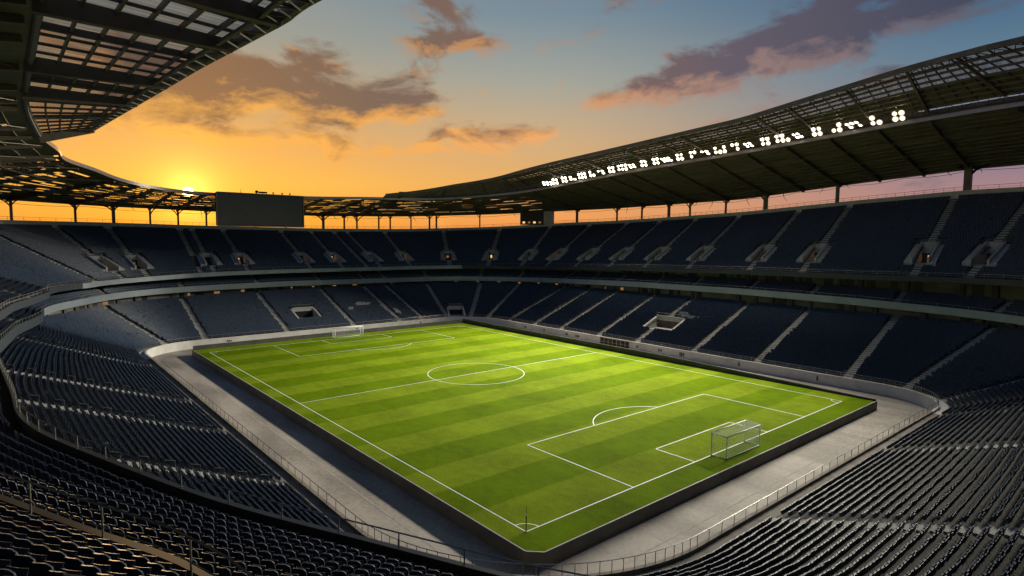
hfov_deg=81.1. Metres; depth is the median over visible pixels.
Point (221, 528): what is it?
stadium seat
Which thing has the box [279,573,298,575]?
stadium seat
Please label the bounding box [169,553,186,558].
stadium seat
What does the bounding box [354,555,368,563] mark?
stadium seat
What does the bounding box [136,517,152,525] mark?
stadium seat
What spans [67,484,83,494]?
stadium seat
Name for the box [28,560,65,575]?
stadium seat
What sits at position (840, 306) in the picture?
concourse door
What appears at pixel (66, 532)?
stadium seat
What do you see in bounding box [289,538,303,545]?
stadium seat
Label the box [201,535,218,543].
stadium seat
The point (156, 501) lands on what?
stadium seat
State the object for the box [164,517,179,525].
stadium seat
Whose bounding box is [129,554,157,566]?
stadium seat
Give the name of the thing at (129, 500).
stadium seat
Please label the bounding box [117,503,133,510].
stadium seat
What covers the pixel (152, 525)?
stadium seat
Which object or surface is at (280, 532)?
stadium seat
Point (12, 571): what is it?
stadium seat
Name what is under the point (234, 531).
stadium seat
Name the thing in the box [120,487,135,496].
stadium seat
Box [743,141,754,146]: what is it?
floodlight
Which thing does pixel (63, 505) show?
stadium seat
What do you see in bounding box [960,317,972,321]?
concourse door
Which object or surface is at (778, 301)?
concourse door
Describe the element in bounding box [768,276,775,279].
concourse door
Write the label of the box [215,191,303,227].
scoreboard
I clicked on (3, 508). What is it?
stadium seat
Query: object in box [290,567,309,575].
stadium seat
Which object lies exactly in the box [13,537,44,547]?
stadium seat
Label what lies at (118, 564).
stadium seat
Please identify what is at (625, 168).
floodlight
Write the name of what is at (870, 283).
concourse door
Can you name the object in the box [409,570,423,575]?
stadium seat
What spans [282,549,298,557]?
stadium seat
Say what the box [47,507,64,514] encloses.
stadium seat
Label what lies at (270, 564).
stadium seat
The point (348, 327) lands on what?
football goal
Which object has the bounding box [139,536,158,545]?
stadium seat
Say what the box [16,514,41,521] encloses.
stadium seat
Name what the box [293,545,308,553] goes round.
stadium seat
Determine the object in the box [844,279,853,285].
concourse door
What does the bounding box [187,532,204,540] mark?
stadium seat
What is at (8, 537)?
stadium seat
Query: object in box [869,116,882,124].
floodlight
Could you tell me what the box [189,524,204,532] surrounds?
stadium seat
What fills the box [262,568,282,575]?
stadium seat
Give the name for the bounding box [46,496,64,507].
stadium seat
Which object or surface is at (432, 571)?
stadium seat
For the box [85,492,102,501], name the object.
stadium seat
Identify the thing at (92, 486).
stadium seat
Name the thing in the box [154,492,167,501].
stadium seat
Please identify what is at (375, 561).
stadium seat
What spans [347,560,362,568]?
stadium seat
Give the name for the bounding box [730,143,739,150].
floodlight
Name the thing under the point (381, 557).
stadium seat
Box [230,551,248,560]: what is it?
stadium seat
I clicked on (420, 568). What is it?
stadium seat
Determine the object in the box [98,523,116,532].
stadium seat
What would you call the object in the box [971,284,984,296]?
concourse door
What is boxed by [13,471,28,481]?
stadium seat
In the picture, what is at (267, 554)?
stadium seat
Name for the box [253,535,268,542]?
stadium seat
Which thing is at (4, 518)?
stadium seat
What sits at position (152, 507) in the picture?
stadium seat
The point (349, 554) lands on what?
stadium seat
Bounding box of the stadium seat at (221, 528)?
[215,525,230,532]
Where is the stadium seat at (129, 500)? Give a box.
[123,497,139,506]
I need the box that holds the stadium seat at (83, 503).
[76,498,94,508]
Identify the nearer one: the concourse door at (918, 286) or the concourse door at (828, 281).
the concourse door at (918, 286)
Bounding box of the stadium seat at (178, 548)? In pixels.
[169,543,188,553]
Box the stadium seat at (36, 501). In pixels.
[24,499,41,505]
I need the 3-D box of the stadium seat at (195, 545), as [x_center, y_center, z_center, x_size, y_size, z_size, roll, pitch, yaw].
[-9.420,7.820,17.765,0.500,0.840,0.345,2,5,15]
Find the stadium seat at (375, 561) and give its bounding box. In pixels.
[367,559,382,568]
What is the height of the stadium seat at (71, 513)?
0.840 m
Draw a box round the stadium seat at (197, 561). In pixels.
[186,557,202,564]
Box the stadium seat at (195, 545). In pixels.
[186,540,204,548]
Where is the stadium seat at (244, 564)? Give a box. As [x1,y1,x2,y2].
[230,560,250,571]
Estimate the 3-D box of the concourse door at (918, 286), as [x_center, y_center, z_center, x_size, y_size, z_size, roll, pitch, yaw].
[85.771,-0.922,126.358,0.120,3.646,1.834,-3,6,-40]
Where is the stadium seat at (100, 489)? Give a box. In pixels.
[94,486,110,495]
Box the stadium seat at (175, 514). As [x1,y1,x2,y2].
[168,511,182,518]
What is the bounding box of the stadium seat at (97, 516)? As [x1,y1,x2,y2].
[91,512,110,523]
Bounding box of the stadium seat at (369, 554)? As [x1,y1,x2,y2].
[360,551,373,559]
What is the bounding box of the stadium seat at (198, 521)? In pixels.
[191,518,205,525]
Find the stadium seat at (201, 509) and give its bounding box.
[194,506,207,512]
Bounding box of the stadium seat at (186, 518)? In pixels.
[179,515,194,521]
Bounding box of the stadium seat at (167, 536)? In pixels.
[158,532,175,540]
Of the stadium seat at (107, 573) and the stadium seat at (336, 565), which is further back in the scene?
the stadium seat at (336, 565)
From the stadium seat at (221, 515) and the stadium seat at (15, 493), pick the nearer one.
the stadium seat at (15, 493)
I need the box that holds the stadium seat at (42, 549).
[29,543,61,554]
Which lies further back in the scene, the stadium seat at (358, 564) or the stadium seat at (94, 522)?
the stadium seat at (358, 564)
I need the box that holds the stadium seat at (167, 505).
[160,502,174,508]
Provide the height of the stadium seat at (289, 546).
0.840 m
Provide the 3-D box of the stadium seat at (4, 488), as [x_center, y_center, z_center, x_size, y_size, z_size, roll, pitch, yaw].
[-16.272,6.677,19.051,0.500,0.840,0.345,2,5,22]
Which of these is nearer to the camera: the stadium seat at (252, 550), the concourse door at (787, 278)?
the stadium seat at (252, 550)
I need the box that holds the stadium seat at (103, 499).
[96,495,112,503]
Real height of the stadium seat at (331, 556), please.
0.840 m
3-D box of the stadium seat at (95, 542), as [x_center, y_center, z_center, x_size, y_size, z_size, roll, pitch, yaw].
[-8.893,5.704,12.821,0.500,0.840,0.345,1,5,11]
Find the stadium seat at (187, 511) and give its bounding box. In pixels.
[181,508,195,515]
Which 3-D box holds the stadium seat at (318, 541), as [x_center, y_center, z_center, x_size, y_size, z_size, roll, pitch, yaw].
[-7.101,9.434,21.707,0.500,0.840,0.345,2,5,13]
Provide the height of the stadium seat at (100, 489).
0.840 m
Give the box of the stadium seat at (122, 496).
[113,493,129,502]
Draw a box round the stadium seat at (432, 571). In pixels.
[425,569,439,575]
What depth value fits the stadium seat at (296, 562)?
17.69 m
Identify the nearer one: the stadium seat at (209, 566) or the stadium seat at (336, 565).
the stadium seat at (209, 566)
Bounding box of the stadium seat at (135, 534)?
[124,531,144,540]
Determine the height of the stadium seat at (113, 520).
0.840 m
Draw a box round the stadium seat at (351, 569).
[339,564,355,574]
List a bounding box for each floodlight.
[542,181,552,184]
[577,173,587,178]
[608,166,614,172]
[617,164,627,170]
[640,160,648,166]
[651,158,659,164]
[660,156,672,161]
[676,154,683,160]
[689,151,697,157]
[700,150,710,154]
[713,146,727,153]
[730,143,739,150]
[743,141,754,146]
[760,137,771,145]
[774,134,790,142]
[792,132,803,138]
[811,127,823,136]
[830,122,842,132]
[845,120,862,127]
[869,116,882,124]
[891,110,905,121]
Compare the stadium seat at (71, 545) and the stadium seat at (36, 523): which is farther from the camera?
the stadium seat at (36, 523)
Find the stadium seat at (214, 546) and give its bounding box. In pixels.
[200,543,218,552]
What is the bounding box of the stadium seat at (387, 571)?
[376,567,391,575]
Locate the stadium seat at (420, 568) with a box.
[412,565,426,574]
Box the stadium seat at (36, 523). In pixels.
[28,519,53,526]
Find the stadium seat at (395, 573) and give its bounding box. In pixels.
[390,571,405,575]
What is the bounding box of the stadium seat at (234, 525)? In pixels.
[227,522,241,528]
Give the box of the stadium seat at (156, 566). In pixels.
[144,561,172,575]
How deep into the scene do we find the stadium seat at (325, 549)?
20.47 m
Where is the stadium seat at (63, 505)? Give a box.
[57,500,75,512]
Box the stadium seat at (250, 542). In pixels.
[241,539,257,546]
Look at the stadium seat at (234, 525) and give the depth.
21.44 m
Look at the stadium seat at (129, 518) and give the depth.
19.39 m
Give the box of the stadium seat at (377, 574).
[369,572,385,575]
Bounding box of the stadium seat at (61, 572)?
[45,568,82,575]
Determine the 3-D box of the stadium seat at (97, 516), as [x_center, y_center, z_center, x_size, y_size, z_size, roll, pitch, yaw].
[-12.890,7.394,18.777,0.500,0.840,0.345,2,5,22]
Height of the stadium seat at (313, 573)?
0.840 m
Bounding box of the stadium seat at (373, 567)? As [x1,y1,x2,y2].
[361,563,376,572]
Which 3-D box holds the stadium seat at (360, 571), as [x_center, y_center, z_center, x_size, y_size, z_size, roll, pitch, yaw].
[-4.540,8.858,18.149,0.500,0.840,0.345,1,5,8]
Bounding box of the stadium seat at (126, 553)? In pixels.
[114,548,141,559]
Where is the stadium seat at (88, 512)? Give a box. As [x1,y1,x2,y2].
[79,508,98,519]
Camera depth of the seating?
128.22 m
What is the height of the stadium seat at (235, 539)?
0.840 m
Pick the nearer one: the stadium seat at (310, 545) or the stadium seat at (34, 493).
the stadium seat at (34, 493)
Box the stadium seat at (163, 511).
[156,508,171,514]
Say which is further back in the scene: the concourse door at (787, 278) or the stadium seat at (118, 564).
the concourse door at (787, 278)
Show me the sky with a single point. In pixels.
(345, 98)
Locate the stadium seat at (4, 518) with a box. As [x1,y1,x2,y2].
[0,515,13,520]
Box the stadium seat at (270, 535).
[263,532,277,538]
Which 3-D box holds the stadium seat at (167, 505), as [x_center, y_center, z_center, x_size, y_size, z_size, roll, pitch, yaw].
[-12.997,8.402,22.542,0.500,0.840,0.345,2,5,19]
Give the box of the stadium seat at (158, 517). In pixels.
[152,514,167,521]
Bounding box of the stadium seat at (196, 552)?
[184,548,203,557]
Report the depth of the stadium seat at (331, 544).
21.40 m
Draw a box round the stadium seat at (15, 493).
[3,490,20,497]
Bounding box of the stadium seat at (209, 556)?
[199,552,218,562]
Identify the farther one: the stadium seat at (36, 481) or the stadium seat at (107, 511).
the stadium seat at (36, 481)
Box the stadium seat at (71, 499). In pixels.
[67,494,84,504]
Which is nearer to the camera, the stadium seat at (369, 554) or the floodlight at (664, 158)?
the stadium seat at (369, 554)
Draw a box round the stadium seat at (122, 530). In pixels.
[111,527,130,537]
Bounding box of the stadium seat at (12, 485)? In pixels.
[6,480,24,492]
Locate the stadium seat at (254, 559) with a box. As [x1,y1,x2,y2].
[245,555,263,564]
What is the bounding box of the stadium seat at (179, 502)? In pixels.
[174,499,187,505]
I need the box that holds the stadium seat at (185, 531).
[174,528,191,535]
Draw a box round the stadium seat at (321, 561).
[311,557,327,565]
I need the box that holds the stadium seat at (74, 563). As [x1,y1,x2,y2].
[62,555,94,570]
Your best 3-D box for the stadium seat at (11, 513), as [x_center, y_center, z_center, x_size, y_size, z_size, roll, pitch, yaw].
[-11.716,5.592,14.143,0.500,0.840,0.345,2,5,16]
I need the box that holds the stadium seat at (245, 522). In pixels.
[238,519,251,525]
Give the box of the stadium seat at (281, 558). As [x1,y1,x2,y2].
[271,554,289,563]
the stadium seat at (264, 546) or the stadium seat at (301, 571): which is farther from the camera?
the stadium seat at (264, 546)
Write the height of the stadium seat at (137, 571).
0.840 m
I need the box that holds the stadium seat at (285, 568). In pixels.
[275,563,293,573]
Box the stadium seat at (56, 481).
[49,477,65,487]
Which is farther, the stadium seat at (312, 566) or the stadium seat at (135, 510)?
the stadium seat at (135, 510)
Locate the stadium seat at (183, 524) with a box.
[176,521,192,528]
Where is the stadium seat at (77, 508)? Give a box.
[67,504,86,515]
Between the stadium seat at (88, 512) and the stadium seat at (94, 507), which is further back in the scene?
the stadium seat at (94, 507)
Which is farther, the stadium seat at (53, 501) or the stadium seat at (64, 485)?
the stadium seat at (64, 485)
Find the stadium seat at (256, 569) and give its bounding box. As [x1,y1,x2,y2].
[246,564,266,575]
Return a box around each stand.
[0,183,1023,575]
[0,269,1023,575]
[0,281,1023,575]
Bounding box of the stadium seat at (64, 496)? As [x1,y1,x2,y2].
[57,490,74,501]
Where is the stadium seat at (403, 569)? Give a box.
[395,566,409,575]
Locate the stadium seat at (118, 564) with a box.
[106,558,135,572]
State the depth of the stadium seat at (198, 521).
20.80 m
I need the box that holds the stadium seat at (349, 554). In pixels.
[341,552,355,560]
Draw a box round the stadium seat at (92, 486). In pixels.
[86,482,101,491]
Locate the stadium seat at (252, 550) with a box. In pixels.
[243,546,260,555]
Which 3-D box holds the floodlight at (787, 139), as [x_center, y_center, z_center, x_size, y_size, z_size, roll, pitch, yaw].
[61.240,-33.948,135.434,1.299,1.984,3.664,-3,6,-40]
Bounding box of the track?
[152,343,929,575]
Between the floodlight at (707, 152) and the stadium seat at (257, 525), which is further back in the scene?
the floodlight at (707, 152)
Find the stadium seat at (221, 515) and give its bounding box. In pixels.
[215,513,228,519]
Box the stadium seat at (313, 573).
[307,571,325,575]
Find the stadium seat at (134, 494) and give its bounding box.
[130,491,144,498]
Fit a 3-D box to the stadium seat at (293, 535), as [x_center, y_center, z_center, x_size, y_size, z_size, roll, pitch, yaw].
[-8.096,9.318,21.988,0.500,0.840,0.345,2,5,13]
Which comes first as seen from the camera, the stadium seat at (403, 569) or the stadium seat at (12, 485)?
the stadium seat at (403, 569)
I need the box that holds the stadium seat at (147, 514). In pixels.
[141,510,156,517]
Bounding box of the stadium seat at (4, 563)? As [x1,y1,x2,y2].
[0,559,12,568]
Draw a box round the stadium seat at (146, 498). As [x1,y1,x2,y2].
[140,494,154,501]
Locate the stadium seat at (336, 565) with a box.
[325,560,341,570]
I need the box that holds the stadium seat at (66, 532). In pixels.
[55,528,81,536]
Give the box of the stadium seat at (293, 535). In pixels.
[285,532,298,538]
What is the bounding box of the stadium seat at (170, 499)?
[164,496,177,502]
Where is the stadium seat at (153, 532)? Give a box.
[144,528,162,536]
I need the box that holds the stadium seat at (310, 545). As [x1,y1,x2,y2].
[302,542,316,549]
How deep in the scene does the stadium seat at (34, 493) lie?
19.67 m
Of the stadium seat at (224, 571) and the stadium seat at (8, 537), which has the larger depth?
the stadium seat at (224, 571)
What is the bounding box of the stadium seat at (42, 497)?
[35,492,53,503]
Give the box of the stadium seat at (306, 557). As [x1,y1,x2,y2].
[297,553,312,561]
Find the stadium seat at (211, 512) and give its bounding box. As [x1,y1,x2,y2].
[205,509,218,516]
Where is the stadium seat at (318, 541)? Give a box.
[310,538,323,545]
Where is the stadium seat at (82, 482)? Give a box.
[77,479,92,488]
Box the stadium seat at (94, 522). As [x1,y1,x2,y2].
[85,519,100,528]
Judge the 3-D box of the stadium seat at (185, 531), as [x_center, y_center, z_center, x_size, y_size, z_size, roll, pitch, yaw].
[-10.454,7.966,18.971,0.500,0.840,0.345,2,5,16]
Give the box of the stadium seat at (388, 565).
[381,562,395,572]
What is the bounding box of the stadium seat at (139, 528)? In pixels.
[131,524,148,532]
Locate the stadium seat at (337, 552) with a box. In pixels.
[328,548,342,556]
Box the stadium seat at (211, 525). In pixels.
[203,522,217,528]
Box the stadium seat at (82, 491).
[76,488,92,498]
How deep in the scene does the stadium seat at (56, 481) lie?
21.99 m
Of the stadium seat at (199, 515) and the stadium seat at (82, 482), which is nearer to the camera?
the stadium seat at (199, 515)
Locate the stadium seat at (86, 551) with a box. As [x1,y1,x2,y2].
[74,545,103,557]
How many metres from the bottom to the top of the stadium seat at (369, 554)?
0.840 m
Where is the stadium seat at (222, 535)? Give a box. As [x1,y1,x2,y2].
[215,532,230,539]
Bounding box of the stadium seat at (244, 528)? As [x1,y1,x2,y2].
[239,525,253,532]
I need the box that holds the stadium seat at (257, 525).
[249,522,263,528]
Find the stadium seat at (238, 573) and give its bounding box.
[231,570,252,575]
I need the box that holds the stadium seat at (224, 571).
[214,566,235,575]
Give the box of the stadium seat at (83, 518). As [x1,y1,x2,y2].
[72,515,89,524]
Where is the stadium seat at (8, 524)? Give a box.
[0,520,27,531]
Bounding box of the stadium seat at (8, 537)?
[0,532,28,541]
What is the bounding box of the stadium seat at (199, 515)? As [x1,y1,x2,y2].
[192,512,206,518]
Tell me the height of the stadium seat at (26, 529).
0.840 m
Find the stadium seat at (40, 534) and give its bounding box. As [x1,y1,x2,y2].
[28,530,56,538]
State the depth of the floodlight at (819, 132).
129.64 m
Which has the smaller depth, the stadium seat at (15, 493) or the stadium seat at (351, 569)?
the stadium seat at (351, 569)
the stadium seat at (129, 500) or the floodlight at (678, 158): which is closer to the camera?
the stadium seat at (129, 500)
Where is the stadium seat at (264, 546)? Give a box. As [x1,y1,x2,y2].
[255,542,271,550]
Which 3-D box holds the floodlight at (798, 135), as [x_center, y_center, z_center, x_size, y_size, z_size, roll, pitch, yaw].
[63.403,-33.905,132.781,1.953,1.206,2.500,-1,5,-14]
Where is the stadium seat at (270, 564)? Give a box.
[260,559,278,569]
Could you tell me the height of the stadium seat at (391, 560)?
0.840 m
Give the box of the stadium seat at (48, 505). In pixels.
[35,503,53,510]
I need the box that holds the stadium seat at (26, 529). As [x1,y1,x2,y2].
[13,525,41,533]
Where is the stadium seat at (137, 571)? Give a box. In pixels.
[120,566,151,575]
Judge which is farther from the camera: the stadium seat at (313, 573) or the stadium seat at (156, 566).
the stadium seat at (313, 573)
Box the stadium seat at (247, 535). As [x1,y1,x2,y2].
[240,532,255,539]
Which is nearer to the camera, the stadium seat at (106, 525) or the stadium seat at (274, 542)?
the stadium seat at (106, 525)
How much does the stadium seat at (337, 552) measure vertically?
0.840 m
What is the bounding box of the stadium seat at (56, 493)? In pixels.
[47,486,64,497]
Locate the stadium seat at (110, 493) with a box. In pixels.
[104,489,119,498]
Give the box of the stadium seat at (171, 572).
[158,568,186,575]
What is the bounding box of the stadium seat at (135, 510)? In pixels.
[129,506,144,514]
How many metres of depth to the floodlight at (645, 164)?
164.74 m
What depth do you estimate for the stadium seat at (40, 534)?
12.20 m
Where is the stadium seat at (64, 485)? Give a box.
[58,480,74,490]
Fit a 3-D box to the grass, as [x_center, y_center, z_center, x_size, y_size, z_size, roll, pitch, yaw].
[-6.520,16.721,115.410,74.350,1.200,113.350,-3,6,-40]
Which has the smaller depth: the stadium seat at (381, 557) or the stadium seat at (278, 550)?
the stadium seat at (278, 550)
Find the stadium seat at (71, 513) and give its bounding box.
[59,511,77,519]
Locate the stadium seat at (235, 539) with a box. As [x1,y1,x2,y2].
[228,535,244,543]
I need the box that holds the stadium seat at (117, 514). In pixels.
[110,509,128,520]
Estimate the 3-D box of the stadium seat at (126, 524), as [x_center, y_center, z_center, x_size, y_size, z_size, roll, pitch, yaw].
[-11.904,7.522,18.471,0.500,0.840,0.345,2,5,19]
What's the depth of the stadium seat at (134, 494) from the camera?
22.92 m
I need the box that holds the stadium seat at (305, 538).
[297,535,310,541]
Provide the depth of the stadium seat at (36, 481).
21.03 m
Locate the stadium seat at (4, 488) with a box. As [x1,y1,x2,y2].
[0,487,9,494]
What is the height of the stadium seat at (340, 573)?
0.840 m
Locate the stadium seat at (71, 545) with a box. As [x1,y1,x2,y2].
[58,540,87,550]
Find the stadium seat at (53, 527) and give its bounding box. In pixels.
[41,523,67,531]
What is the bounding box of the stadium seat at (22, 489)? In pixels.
[15,484,33,496]
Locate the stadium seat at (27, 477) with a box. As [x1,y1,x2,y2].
[20,475,36,486]
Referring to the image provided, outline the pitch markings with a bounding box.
[211,326,841,531]
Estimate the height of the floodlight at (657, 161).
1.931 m
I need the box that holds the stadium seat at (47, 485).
[37,482,54,493]
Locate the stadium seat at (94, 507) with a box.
[87,502,105,509]
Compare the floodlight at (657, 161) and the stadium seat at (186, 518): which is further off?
the floodlight at (657, 161)
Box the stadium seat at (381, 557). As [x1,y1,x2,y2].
[373,554,386,563]
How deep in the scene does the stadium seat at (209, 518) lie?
21.75 m
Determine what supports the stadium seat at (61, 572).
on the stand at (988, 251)
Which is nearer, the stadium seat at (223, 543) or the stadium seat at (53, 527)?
the stadium seat at (53, 527)
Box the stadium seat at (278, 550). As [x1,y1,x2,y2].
[269,546,284,554]
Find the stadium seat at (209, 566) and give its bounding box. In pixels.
[198,561,218,572]
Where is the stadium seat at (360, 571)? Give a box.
[354,568,370,575]
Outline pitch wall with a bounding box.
[192,319,876,567]
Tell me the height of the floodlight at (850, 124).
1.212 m
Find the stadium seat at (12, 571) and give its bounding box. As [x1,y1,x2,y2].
[0,566,30,575]
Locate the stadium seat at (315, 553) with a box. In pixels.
[306,549,321,556]
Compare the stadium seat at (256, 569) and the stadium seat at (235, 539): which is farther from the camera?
the stadium seat at (235, 539)
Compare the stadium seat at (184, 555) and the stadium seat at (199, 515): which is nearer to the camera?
the stadium seat at (184, 555)
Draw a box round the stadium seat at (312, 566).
[301,561,318,571]
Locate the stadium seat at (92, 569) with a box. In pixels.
[77,563,111,575]
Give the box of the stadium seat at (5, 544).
[0,541,13,547]
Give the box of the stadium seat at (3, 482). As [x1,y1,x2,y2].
[0,476,14,487]
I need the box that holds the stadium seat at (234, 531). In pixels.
[228,528,242,535]
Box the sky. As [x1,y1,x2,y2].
[0,0,1023,228]
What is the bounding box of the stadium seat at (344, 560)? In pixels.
[334,556,349,564]
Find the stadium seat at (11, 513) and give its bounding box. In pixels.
[4,510,29,520]
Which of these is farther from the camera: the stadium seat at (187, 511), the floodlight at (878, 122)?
the floodlight at (878, 122)
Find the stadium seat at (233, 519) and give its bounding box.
[226,516,240,522]
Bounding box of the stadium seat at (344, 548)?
[335,545,348,552]
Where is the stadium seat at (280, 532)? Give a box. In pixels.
[273,529,286,535]
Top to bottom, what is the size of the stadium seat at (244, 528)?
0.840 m
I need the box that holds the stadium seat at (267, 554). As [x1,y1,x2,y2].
[257,550,274,559]
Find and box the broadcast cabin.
[520,211,553,224]
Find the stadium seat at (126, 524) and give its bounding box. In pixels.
[117,520,135,532]
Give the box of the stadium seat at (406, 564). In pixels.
[399,561,412,570]
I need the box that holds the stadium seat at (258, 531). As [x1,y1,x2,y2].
[251,528,265,535]
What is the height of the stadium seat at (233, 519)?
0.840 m
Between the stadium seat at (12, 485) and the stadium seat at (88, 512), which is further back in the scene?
the stadium seat at (12, 485)
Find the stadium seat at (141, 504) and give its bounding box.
[134,500,149,507]
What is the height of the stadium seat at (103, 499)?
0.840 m
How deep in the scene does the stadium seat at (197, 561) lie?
15.67 m
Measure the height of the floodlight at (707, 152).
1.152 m
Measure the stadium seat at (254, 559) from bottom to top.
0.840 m
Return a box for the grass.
[194,323,874,551]
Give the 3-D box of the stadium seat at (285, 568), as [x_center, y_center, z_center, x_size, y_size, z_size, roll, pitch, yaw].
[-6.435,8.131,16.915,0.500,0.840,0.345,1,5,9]
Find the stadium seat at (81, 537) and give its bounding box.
[69,533,95,541]
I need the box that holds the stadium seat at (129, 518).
[123,513,140,524]
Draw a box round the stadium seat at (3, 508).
[0,505,17,515]
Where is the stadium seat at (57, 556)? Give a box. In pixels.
[46,549,78,561]
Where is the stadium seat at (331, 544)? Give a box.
[322,541,335,548]
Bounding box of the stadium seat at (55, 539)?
[43,535,71,544]
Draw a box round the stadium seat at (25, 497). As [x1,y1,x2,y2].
[13,494,28,501]
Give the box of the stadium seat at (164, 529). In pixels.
[161,524,177,532]
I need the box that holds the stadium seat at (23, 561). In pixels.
[12,553,47,567]
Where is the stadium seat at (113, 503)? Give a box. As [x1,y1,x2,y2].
[106,499,123,506]
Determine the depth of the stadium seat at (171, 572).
11.47 m
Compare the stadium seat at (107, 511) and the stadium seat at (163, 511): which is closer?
the stadium seat at (107, 511)
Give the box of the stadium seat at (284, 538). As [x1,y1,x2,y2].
[276,535,290,542]
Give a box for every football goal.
[332,325,362,338]
[711,420,760,459]
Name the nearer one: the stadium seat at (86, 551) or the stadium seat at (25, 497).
the stadium seat at (86, 551)
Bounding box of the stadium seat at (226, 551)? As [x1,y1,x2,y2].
[216,547,233,556]
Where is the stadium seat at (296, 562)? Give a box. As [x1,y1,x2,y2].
[286,558,303,567]
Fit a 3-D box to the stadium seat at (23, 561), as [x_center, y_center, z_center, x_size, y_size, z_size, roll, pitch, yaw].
[-8.075,4.789,10.009,0.500,0.840,0.345,1,5,10]
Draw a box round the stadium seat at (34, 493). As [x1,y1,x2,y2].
[25,488,43,499]
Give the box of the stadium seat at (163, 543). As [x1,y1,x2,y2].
[154,539,173,549]
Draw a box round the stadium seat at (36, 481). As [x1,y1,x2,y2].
[31,478,45,489]
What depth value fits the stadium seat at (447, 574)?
19.89 m
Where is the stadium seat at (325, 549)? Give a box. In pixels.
[315,545,329,552]
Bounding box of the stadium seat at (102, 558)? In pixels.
[90,551,119,564]
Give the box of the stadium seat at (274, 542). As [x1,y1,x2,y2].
[266,538,281,546]
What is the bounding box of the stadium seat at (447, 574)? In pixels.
[440,572,453,575]
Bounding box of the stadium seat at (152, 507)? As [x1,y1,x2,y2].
[145,504,160,511]
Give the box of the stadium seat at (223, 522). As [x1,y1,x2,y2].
[215,519,229,525]
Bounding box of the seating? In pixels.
[0,191,1023,575]
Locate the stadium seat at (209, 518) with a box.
[204,515,217,522]
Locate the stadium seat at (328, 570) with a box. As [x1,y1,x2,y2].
[316,565,333,575]
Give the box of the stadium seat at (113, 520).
[104,516,122,528]
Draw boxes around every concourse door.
[179,293,184,298]
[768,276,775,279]
[776,299,786,305]
[786,277,793,280]
[824,278,832,283]
[838,304,843,310]
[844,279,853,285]
[867,280,874,286]
[890,281,897,288]
[913,282,922,291]
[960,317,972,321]
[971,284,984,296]
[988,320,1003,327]
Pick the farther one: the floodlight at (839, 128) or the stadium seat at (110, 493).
the floodlight at (839, 128)
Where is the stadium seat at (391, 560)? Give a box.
[386,558,399,566]
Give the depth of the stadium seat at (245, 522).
22.37 m
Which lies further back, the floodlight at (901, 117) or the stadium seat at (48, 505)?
the floodlight at (901, 117)
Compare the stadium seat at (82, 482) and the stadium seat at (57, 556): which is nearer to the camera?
the stadium seat at (57, 556)
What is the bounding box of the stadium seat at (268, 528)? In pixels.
[261,526,274,532]
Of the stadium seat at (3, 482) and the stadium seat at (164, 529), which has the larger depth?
the stadium seat at (3, 482)
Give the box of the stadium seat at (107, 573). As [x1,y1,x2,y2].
[94,571,127,575]
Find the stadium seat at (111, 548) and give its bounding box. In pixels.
[99,543,126,552]
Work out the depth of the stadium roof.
124.51 m
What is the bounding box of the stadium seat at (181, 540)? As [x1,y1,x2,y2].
[172,536,188,544]
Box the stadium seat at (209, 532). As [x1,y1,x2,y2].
[202,528,217,535]
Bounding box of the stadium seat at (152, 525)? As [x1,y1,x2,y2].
[148,521,164,528]
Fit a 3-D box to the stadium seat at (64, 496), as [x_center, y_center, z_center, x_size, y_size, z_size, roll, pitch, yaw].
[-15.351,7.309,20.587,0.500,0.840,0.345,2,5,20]
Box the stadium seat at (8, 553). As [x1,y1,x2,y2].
[0,546,30,566]
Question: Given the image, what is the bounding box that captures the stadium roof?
[0,0,1023,228]
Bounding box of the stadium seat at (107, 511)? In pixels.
[98,505,116,515]
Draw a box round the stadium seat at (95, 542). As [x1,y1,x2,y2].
[84,537,110,546]
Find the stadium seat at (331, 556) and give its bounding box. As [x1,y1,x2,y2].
[320,552,335,560]
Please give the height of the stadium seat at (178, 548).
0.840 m
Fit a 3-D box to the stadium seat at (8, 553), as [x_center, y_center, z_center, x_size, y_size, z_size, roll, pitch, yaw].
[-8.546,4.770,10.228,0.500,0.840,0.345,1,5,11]
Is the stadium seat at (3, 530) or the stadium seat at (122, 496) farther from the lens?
the stadium seat at (122, 496)
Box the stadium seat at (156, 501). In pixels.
[150,498,164,505]
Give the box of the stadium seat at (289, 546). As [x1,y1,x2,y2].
[279,542,294,549]
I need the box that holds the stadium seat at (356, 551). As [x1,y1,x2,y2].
[347,548,361,555]
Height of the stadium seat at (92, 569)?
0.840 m
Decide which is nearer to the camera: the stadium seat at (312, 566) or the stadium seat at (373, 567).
the stadium seat at (312, 566)
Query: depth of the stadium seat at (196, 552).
16.55 m
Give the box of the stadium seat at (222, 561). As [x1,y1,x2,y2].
[214,556,234,566]
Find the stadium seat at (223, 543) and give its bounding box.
[215,539,231,547]
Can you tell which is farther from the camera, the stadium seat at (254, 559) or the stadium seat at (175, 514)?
the stadium seat at (175, 514)
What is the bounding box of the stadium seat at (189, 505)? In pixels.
[184,502,197,509]
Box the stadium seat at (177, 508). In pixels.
[171,505,184,512]
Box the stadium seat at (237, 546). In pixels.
[229,543,245,551]
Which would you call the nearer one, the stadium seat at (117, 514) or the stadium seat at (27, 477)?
the stadium seat at (117, 514)
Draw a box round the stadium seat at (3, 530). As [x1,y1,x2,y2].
[0,528,12,533]
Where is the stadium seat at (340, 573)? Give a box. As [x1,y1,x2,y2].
[331,570,348,575]

